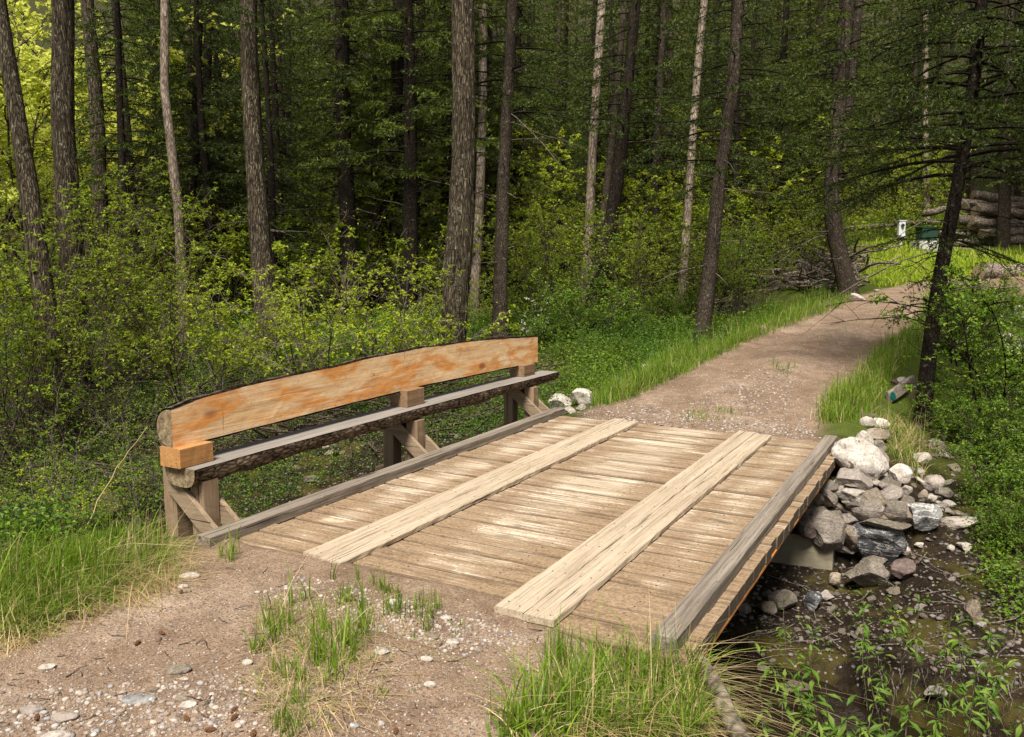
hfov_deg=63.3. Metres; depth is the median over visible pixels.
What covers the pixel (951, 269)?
shrub
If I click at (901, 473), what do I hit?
rock
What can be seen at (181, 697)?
stone
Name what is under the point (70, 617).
dry grass
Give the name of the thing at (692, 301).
shrub
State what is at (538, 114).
fir tree
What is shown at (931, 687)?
rock
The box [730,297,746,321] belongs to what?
tree stump
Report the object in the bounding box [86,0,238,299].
fir tree
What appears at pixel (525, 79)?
fir tree
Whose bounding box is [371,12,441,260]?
fir tree
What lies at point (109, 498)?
boulder
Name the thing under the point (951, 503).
rock
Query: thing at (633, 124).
fir tree
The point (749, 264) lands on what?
shrub
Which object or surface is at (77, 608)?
grass
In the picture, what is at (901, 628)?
willow sapling
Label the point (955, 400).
shrub
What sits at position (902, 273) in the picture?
grass
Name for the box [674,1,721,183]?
fir tree
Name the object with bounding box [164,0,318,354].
cottonwood
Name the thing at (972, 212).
log
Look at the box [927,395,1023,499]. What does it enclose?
shrub
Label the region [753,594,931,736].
willow sapling
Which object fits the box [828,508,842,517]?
rock
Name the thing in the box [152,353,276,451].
shrub
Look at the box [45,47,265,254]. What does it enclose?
leafy tree
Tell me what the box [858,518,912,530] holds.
rock
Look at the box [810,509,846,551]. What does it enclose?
boulder
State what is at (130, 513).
shrub
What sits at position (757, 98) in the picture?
fir tree
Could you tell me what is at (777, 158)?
shrub
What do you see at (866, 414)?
rock
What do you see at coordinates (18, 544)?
dry grass
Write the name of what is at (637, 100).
fir tree
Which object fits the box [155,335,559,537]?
log bench
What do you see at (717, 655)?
dry grass
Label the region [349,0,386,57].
fir tree
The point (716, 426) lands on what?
gravel
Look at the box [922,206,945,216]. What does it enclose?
log
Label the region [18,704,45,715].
stone
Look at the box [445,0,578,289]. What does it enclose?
fir tree
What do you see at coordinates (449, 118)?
fir tree
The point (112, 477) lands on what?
fallen branch
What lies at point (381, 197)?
shrub
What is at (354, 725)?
stone
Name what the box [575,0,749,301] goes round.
fir tree
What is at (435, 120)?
fir tree
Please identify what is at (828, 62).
fir tree
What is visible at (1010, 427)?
shrub
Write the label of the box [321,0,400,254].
fir tree
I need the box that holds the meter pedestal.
[897,220,906,246]
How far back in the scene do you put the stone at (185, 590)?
4.98 m
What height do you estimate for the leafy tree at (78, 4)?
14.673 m
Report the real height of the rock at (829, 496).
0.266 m
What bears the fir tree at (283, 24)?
on the ground at (840, 674)
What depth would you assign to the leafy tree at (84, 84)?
37.84 m
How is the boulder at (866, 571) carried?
on the ground at (840, 674)
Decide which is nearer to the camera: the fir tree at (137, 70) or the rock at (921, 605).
the rock at (921, 605)
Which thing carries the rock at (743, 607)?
on the ground at (840, 674)
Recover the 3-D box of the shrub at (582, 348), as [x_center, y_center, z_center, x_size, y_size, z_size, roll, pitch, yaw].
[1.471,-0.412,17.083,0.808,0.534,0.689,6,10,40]
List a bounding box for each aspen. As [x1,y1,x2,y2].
[160,0,189,342]
[469,0,486,319]
[580,0,605,304]
[677,0,707,303]
[922,14,929,225]
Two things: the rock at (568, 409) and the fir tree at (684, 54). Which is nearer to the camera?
the rock at (568, 409)
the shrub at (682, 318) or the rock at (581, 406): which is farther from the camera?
the shrub at (682, 318)
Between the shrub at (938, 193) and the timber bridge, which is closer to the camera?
the timber bridge
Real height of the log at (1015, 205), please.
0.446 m
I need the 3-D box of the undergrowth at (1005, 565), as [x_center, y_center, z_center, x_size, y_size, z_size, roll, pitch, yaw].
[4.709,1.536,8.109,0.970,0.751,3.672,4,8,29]
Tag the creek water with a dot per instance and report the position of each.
(857, 709)
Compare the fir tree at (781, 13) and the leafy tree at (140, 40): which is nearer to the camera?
the leafy tree at (140, 40)
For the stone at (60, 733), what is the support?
on the ground at (840, 674)
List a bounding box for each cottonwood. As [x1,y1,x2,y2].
[0,0,75,441]
[50,0,92,396]
[80,0,114,332]
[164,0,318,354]
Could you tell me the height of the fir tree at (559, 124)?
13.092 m
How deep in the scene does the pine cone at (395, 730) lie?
3.55 m
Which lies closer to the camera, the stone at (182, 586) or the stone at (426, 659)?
the stone at (426, 659)
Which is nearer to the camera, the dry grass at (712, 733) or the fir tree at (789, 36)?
the dry grass at (712, 733)
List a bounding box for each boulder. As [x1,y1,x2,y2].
[86,491,129,516]
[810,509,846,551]
[831,437,889,480]
[844,556,892,586]
[852,520,906,562]
[908,502,942,530]
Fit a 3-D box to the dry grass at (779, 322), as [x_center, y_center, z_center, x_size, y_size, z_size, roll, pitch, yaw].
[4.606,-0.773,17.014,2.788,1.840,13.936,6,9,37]
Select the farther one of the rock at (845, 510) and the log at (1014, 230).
the log at (1014, 230)
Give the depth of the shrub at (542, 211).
21.55 m
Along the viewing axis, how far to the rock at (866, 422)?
10.03 m
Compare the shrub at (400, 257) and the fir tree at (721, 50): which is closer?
the shrub at (400, 257)
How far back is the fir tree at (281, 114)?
30.25 m
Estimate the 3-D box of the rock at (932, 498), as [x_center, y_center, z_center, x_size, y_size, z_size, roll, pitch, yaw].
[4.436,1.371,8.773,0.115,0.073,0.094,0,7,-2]
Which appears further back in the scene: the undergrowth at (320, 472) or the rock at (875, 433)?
the undergrowth at (320, 472)
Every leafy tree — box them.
[0,0,229,288]
[0,0,295,312]
[0,14,243,268]
[0,44,214,283]
[0,49,135,246]
[1,0,232,286]
[2,3,202,264]
[2,19,331,267]
[4,0,148,245]
[8,8,227,264]
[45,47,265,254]
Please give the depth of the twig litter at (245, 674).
3.99 m
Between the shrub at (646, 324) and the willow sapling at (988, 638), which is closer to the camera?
the willow sapling at (988, 638)
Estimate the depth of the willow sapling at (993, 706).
5.34 m
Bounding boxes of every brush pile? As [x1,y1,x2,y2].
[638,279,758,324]
[739,238,901,294]
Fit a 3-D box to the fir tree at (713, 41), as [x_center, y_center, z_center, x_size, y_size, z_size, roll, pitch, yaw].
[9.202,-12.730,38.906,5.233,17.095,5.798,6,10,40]
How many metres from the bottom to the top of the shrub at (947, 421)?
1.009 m
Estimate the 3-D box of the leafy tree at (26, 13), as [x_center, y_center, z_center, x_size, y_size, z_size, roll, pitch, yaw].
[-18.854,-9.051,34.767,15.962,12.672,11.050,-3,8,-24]
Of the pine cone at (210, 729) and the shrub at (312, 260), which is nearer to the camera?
the pine cone at (210, 729)
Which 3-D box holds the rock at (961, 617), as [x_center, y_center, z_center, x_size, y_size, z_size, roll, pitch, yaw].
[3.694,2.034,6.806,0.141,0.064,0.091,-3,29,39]
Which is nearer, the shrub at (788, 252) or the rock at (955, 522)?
the rock at (955, 522)
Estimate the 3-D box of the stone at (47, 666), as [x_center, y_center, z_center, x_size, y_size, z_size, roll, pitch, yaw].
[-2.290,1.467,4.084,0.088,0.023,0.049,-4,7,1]
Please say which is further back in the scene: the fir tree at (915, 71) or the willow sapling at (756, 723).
the fir tree at (915, 71)
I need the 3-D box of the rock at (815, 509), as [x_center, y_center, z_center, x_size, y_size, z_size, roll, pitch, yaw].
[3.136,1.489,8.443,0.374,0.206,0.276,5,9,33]
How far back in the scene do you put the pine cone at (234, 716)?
3.54 m
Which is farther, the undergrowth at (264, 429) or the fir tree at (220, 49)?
the fir tree at (220, 49)
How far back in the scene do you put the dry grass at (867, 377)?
11.56 m
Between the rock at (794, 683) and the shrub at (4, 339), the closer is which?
the rock at (794, 683)
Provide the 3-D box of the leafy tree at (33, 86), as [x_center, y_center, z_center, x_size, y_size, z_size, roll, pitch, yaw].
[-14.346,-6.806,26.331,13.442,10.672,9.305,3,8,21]
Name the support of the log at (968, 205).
on the log
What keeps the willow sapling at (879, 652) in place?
on the ground at (840, 674)
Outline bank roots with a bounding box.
[864,654,1023,736]
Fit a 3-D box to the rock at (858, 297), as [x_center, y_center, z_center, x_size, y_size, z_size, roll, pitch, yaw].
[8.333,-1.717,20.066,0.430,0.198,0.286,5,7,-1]
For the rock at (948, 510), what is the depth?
8.64 m
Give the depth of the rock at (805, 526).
8.23 m
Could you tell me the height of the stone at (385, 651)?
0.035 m
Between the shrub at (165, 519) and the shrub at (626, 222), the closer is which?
the shrub at (165, 519)
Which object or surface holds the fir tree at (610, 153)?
on the ground at (840, 674)
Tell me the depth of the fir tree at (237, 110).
35.88 m
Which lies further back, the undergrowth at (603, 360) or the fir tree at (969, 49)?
the fir tree at (969, 49)
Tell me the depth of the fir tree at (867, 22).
39.51 m
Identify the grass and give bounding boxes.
[0,504,201,640]
[0,506,236,654]
[0,541,213,650]
[0,549,196,666]
[0,551,233,673]
[51,493,310,639]
[84,496,209,582]
[207,516,250,562]
[208,586,480,736]
[219,588,480,710]
[219,597,415,736]
[225,555,384,682]
[234,682,330,736]
[239,593,464,715]
[242,593,437,736]
[252,546,388,685]
[260,676,329,736]
[317,550,455,631]
[331,570,430,631]
[425,588,764,736]
[458,619,817,736]
[489,623,795,736]
[520,607,627,677]
[534,572,614,676]
[552,583,990,736]
[570,624,714,735]
[586,284,853,405]
[592,285,854,406]
[656,272,838,359]
[661,286,834,352]
[685,405,729,419]
[686,402,741,421]
[699,639,778,717]
[769,356,794,373]
[791,306,924,423]
[814,306,940,428]
[848,232,1023,287]
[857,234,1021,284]
[862,407,956,478]
[867,398,953,482]
[910,273,1016,327]
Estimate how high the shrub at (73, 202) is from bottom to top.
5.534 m
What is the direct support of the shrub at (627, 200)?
on the ground at (840, 674)
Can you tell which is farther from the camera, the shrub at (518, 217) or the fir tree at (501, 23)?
the fir tree at (501, 23)
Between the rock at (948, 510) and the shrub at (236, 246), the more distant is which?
the shrub at (236, 246)
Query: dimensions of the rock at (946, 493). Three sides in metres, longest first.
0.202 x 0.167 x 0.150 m
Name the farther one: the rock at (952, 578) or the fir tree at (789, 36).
the fir tree at (789, 36)
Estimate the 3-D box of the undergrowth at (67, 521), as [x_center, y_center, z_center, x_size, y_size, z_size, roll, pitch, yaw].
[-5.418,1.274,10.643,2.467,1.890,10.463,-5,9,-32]
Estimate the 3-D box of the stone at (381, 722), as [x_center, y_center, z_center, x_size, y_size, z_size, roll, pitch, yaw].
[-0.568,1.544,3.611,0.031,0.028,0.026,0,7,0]
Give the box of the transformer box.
[911,227,938,251]
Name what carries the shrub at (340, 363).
on the ground at (840, 674)
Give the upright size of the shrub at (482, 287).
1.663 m
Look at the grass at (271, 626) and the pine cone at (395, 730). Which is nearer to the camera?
the pine cone at (395, 730)
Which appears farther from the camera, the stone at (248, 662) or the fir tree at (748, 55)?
the fir tree at (748, 55)
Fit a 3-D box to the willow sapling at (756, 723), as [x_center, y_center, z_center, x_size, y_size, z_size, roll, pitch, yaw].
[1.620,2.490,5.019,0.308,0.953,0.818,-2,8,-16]
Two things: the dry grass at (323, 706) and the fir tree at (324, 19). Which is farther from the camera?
the fir tree at (324, 19)
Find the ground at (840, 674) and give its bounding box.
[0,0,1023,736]
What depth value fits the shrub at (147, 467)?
11.52 m
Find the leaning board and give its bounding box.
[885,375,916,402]
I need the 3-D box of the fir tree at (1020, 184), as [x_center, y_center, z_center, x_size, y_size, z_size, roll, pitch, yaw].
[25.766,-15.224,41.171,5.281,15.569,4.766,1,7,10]
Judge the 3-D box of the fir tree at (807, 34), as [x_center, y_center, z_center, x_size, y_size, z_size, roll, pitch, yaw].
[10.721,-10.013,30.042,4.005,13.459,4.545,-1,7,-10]
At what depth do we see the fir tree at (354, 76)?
37.21 m
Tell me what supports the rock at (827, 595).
on the ground at (840, 674)
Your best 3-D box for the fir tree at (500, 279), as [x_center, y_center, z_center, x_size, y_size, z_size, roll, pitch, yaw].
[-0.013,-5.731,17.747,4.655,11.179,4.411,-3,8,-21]
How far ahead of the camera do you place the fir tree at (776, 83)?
41.48 m
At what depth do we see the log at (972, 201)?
31.34 m
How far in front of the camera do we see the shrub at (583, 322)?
18.96 m
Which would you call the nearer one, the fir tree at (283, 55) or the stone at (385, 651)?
the stone at (385, 651)
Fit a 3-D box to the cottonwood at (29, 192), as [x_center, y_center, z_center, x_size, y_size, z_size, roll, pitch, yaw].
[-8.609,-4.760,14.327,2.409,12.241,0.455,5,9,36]
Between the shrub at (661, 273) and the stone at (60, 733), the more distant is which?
the shrub at (661, 273)
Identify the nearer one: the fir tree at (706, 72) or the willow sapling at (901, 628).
the willow sapling at (901, 628)
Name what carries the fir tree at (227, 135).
on the ground at (840, 674)
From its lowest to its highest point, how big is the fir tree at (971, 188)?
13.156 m
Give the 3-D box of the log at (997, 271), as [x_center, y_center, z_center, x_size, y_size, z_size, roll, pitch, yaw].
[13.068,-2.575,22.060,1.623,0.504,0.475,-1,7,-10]
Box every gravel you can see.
[0,558,593,736]
[220,404,1023,685]
[570,283,969,438]
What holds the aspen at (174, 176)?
on the ground at (840, 674)
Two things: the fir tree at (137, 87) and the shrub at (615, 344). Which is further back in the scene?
the fir tree at (137, 87)
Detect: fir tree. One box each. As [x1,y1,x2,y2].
[8,0,213,322]
[41,0,215,339]
[81,0,212,298]
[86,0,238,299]
[104,5,229,202]
[108,0,218,285]
[108,0,266,325]
[111,0,201,298]
[115,4,144,78]
[129,0,247,304]
[137,0,265,304]
[142,0,293,322]
[145,0,284,302]
[182,2,266,291]
[184,0,333,303]
[198,1,263,295]
[198,4,242,226]
[202,0,339,312]
[204,0,334,309]
[211,2,296,282]
[212,3,237,240]
[229,0,331,238]
[232,0,334,241]
[237,0,334,304]
[257,1,307,68]
[262,0,424,307]
[265,0,428,321]
[266,0,423,323]
[271,2,333,269]
[280,0,325,124]
[283,13,333,258]
[284,0,398,270]
[286,0,357,278]
[293,0,504,321]
[293,3,331,109]
[296,1,403,224]
[297,34,333,251]
[300,0,350,68]
[302,0,451,313]
[312,0,349,71]
[312,3,331,246]
[315,3,370,234]
[318,2,358,132]
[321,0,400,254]
[321,0,444,308]
[324,0,436,303]
[328,0,402,267]
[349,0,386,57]
[352,0,447,269]
[354,8,403,180]
[358,0,531,267]
[360,3,440,269]
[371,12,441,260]
[382,0,546,317]
[386,54,441,251]
[388,0,544,343]
[390,0,626,337]
[391,7,494,265]
[401,5,441,257]
[403,4,492,228]
[413,7,477,235]
[418,0,556,312]
[420,44,446,231]
[435,3,530,278]
[436,0,555,276]
[441,0,586,300]
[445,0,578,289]
[487,5,534,231]
[491,0,583,266]
[492,2,561,246]
[497,0,523,67]
[522,0,594,273]
[522,35,568,229]
[523,0,549,96]
[523,10,567,215]
[524,0,588,264]
[525,0,581,224]
[533,36,582,224]
[535,1,588,136]
[537,0,578,94]
[539,0,577,80]
[539,0,721,314]
[543,1,616,265]
[543,2,591,204]
[547,0,672,295]
[551,3,660,260]
[553,0,641,247]
[559,19,608,254]
[565,0,636,204]
[567,5,601,239]
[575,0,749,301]
[579,2,642,199]
[581,0,695,289]
[581,7,645,247]
[583,0,627,311]
[585,0,719,281]
[586,0,643,56]
[604,38,649,250]
[615,0,841,343]
[617,29,661,254]
[630,52,681,198]
[632,0,764,288]
[633,0,718,280]
[634,0,688,119]
[634,8,703,252]
[639,0,687,75]
[664,0,754,235]
[673,3,714,250]
[674,0,725,183]
[674,0,768,239]
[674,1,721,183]
[677,0,801,297]
[679,1,729,81]
[679,1,795,296]
[684,0,747,127]
[687,0,751,172]
[703,0,785,287]
[712,4,769,196]
[720,0,840,284]
[722,0,764,119]
[723,0,794,66]
[723,0,795,272]
[740,1,774,180]
[747,0,952,297]
[748,0,807,105]
[748,0,1023,428]
[750,1,868,272]
[752,35,774,250]
[753,26,796,214]
[761,0,862,263]
[761,0,885,243]
[764,0,923,264]
[764,7,812,242]
[767,2,863,268]
[769,0,811,20]
[771,0,863,262]
[772,4,801,252]
[798,0,880,175]
[813,3,886,224]
[822,1,889,199]
[845,2,914,220]
[847,45,872,231]
[849,3,931,219]
[864,0,911,62]
[871,1,946,220]
[874,2,945,168]
[875,0,965,215]
[886,0,958,204]
[901,0,976,216]
[902,0,990,99]
[927,0,1023,247]
[933,0,991,53]
[933,0,1013,198]
[933,3,1015,214]
[938,2,1001,171]
[977,1,1023,196]
[978,3,1023,175]
[979,0,1023,196]
[983,0,1020,120]
[983,41,1023,182]
[985,79,1023,252]
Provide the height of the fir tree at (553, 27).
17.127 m
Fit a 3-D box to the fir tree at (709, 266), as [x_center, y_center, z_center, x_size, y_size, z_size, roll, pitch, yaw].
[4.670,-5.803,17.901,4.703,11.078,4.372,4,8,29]
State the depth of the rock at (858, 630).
7.21 m
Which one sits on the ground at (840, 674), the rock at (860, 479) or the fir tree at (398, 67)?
the fir tree at (398, 67)
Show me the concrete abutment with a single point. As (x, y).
(796, 548)
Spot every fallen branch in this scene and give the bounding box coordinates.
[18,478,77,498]
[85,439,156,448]
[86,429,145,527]
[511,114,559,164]
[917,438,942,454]
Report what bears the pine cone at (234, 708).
on the ground at (840, 674)
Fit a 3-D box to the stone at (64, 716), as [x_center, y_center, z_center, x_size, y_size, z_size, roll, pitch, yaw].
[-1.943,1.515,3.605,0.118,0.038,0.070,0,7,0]
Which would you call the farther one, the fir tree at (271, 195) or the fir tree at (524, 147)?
the fir tree at (524, 147)
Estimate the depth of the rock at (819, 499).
8.36 m
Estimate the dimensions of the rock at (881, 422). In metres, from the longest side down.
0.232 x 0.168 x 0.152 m
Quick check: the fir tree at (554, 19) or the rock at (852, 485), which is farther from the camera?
the fir tree at (554, 19)
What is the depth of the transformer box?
29.16 m
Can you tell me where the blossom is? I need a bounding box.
[521,294,548,331]
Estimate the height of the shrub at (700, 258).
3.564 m
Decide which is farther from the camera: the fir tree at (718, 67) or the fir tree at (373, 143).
the fir tree at (718, 67)
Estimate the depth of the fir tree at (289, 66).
28.18 m
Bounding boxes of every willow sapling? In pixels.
[707,652,814,736]
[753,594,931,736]
[754,674,775,736]
[769,662,904,736]
[774,598,824,720]
[788,673,892,736]
[795,650,856,736]
[817,684,841,736]
[822,722,897,736]
[848,716,867,736]
[852,590,898,714]
[854,604,976,736]
[868,703,889,736]
[878,598,926,671]
[894,698,924,736]
[922,686,1023,736]
[935,612,1016,736]
[946,615,1006,736]
[952,659,992,736]
[975,670,1002,735]
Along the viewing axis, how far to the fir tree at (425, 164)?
32.19 m
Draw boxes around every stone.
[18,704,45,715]
[37,663,55,669]
[40,730,70,736]
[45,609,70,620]
[50,711,78,721]
[120,693,155,704]
[165,663,191,674]
[175,693,191,700]
[177,584,188,588]
[179,700,196,708]
[180,571,199,578]
[183,588,190,592]
[242,659,252,665]
[349,723,358,728]
[375,647,389,655]
[378,720,384,725]
[420,656,432,661]
[423,681,435,687]
[425,631,438,639]
[439,615,451,620]
[445,638,458,644]
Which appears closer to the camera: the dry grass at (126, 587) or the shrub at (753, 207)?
the dry grass at (126, 587)
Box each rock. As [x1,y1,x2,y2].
[303,475,319,482]
[324,450,338,454]
[548,393,571,408]
[565,406,575,413]
[569,388,592,404]
[576,404,585,409]
[737,603,750,614]
[757,665,766,670]
[759,601,777,614]
[761,589,771,597]
[767,589,797,609]
[784,680,809,690]
[796,513,816,538]
[802,591,822,610]
[804,504,820,513]
[809,505,827,514]
[813,492,824,504]
[819,485,838,506]
[821,479,838,491]
[821,590,833,600]
[827,604,837,612]
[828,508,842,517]
[829,572,840,585]
[833,502,844,511]
[834,468,872,490]
[836,487,865,502]
[836,543,857,553]
[838,628,845,632]
[839,498,849,505]
[842,507,850,512]
[842,511,859,523]
[844,484,858,487]
[844,523,857,549]
[845,496,864,509]
[848,293,864,300]
[851,493,884,519]
[855,627,863,635]
[856,430,873,443]
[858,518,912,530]
[860,416,875,428]
[861,412,874,418]
[861,555,887,563]
[863,487,887,505]
[865,428,889,439]
[867,595,875,601]
[873,480,879,486]
[874,418,889,428]
[874,439,885,450]
[878,476,901,486]
[878,481,890,488]
[879,448,889,462]
[880,484,903,499]
[883,504,912,522]
[884,500,907,521]
[886,586,899,594]
[888,463,912,484]
[891,379,898,384]
[891,558,915,579]
[897,377,905,382]
[898,494,914,503]
[901,485,912,494]
[901,547,910,554]
[913,452,931,464]
[913,645,923,652]
[914,542,923,547]
[914,603,927,610]
[915,476,924,485]
[917,489,927,501]
[918,469,924,474]
[919,611,927,618]
[922,475,944,491]
[924,685,947,696]
[927,494,937,501]
[929,442,946,452]
[933,500,948,507]
[934,487,953,499]
[941,516,978,529]
[942,500,956,506]
[944,508,951,513]
[947,463,960,472]
[947,545,954,550]
[948,576,955,581]
[950,510,967,515]
[953,612,964,619]
[956,542,971,550]
[964,599,981,624]
[976,621,986,627]
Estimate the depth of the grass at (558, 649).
4.26 m
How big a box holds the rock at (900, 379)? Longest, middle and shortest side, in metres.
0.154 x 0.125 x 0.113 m
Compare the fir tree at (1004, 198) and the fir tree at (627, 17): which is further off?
the fir tree at (627, 17)
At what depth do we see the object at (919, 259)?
25.14 m
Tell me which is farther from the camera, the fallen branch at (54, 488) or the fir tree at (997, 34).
the fir tree at (997, 34)
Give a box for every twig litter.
[0,566,605,736]
[741,551,1023,666]
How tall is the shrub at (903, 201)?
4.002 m
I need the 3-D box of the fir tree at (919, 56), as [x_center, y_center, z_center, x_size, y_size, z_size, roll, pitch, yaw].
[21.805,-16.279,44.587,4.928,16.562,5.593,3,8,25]
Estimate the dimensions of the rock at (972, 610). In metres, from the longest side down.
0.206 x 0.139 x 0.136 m
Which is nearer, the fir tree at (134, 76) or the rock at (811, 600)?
the rock at (811, 600)
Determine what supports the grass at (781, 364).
on the ground at (840, 674)
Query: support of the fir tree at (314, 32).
on the ground at (840, 674)
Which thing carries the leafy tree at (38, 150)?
on the ground at (840, 674)
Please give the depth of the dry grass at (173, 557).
5.30 m
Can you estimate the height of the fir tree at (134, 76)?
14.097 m
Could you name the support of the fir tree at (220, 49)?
on the ground at (840, 674)
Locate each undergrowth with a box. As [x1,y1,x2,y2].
[0,287,785,499]
[0,332,559,500]
[0,432,164,542]
[9,200,968,317]
[10,289,782,486]
[218,395,503,515]
[218,399,503,517]
[539,299,730,389]
[541,295,732,389]
[745,572,1023,662]
[944,459,1023,635]
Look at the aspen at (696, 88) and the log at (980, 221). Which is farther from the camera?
the log at (980, 221)
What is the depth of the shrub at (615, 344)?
16.64 m
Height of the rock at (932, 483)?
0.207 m
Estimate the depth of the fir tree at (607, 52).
33.64 m
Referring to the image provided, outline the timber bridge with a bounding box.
[196,407,837,675]
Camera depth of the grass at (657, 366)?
13.89 m
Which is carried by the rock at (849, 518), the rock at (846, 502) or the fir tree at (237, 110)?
the rock at (846, 502)
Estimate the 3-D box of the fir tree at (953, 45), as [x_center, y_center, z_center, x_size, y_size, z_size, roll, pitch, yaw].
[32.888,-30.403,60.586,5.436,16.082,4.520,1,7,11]
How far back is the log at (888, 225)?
33.77 m
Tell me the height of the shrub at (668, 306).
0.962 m
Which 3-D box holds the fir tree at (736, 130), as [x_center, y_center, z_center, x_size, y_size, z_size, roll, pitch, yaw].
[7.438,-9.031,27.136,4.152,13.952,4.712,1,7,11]
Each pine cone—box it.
[34,713,39,720]
[183,714,189,721]
[204,726,216,731]
[230,706,238,712]
[230,713,238,720]
[250,729,255,736]
[393,727,397,734]
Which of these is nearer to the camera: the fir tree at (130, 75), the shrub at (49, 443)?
the shrub at (49, 443)
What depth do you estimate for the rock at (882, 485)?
8.37 m
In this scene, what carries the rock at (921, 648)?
on the ground at (840, 674)
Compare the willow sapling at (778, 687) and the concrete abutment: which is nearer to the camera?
the willow sapling at (778, 687)
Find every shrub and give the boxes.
[0,121,195,372]
[0,146,212,424]
[0,154,218,366]
[0,164,207,399]
[0,181,144,464]
[0,190,240,429]
[0,193,232,387]
[0,202,149,458]
[0,263,130,467]
[0,362,133,499]
[0,447,92,521]
[0,452,113,527]
[0,479,112,529]
[1,407,140,529]
[5,374,158,472]
[16,436,163,518]
[38,331,178,447]
[47,215,352,404]
[62,492,116,529]
[69,412,165,531]
[92,179,299,308]
[96,428,243,494]
[98,263,268,384]
[107,190,316,320]
[123,264,350,396]
[143,504,240,535]
[145,504,164,535]
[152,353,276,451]
[159,171,369,300]
[173,238,470,410]
[188,243,390,374]
[194,371,284,441]
[217,204,399,322]
[267,139,447,300]
[280,195,445,317]
[283,367,331,429]
[284,203,529,358]
[300,184,480,310]
[301,225,518,359]
[303,331,366,412]
[313,172,514,312]
[330,336,399,362]
[357,142,586,296]
[407,275,491,323]
[418,177,595,312]
[432,266,508,319]
[446,120,628,291]
[472,162,671,303]
[474,200,600,334]
[486,157,650,308]
[507,283,583,346]
[523,174,705,307]
[524,156,746,288]
[526,307,573,338]
[530,233,659,339]
[542,301,597,347]
[546,330,592,360]
[546,344,578,365]
[553,354,590,386]
[556,306,591,329]
[562,156,754,299]
[562,337,600,358]
[563,185,676,326]
[569,323,602,351]
[571,298,619,336]
[578,301,633,340]
[580,321,639,361]
[584,200,740,320]
[587,97,820,290]
[599,335,633,356]
[606,296,637,324]
[616,162,826,299]
[618,313,668,333]
[619,296,658,331]
[627,292,670,319]
[632,184,764,318]
[644,286,681,318]
[665,295,696,322]
[665,309,692,325]
[667,140,848,270]
[667,311,691,334]
[669,287,697,321]
[677,289,713,314]
[689,201,774,296]
[703,111,905,272]
[715,220,794,315]
[719,190,851,302]
[722,154,888,286]
[725,147,894,263]
[740,170,898,277]
[840,165,930,240]
[865,141,952,234]
[868,246,1023,442]
[887,141,975,216]
[902,319,1023,454]
[903,268,1022,367]
[903,354,1021,440]
[922,279,1023,356]
[923,367,1023,436]
[925,266,975,307]
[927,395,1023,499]
[935,314,1023,401]
[952,387,1023,467]
[955,442,1023,527]
[958,281,1023,366]
[971,375,1023,477]
[972,264,1023,327]
[973,487,1023,549]
[976,324,1023,416]
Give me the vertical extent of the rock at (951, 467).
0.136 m
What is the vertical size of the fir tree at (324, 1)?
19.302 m
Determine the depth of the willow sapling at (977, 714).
4.67 m
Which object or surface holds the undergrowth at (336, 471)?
on the ground at (840, 674)
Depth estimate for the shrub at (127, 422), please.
13.41 m
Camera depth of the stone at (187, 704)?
3.67 m
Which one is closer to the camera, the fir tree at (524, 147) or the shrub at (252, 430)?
the shrub at (252, 430)
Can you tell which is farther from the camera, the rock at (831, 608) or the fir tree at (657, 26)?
the fir tree at (657, 26)
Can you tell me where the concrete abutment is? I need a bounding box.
[770,530,834,569]
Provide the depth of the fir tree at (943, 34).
56.22 m
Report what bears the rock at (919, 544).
on the ground at (840, 674)
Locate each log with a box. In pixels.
[695,656,751,736]
[844,221,920,230]
[893,220,941,225]
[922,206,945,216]
[954,238,986,245]
[956,232,977,238]
[957,214,984,225]
[961,199,994,206]
[961,202,985,212]
[968,217,1023,227]
[970,190,1023,202]
[971,205,991,216]
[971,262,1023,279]
[972,227,996,231]
[973,234,1023,246]
[975,202,1023,208]
[976,205,1023,218]
[978,227,1023,238]
[985,216,1023,220]
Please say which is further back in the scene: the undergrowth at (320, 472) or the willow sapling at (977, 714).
the undergrowth at (320, 472)
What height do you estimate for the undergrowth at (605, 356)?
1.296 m
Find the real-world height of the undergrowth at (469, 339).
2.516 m
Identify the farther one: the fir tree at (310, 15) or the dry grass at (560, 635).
the fir tree at (310, 15)
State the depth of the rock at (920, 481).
9.04 m
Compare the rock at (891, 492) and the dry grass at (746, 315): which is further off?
the dry grass at (746, 315)
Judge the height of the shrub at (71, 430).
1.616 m
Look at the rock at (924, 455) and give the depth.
9.74 m
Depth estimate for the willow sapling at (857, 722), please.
4.16 m
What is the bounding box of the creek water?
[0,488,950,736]
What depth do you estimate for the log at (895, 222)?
33.67 m
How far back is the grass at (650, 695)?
3.95 m
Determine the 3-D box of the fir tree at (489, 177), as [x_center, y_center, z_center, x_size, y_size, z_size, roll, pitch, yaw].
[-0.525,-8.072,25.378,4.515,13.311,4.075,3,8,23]
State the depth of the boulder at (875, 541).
8.07 m
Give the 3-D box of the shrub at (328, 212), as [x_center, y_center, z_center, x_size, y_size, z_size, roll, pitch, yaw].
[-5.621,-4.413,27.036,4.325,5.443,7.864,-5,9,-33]
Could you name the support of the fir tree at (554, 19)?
on the ground at (840, 674)
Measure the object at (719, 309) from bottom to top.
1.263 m
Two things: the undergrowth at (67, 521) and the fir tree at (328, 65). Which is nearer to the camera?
the undergrowth at (67, 521)

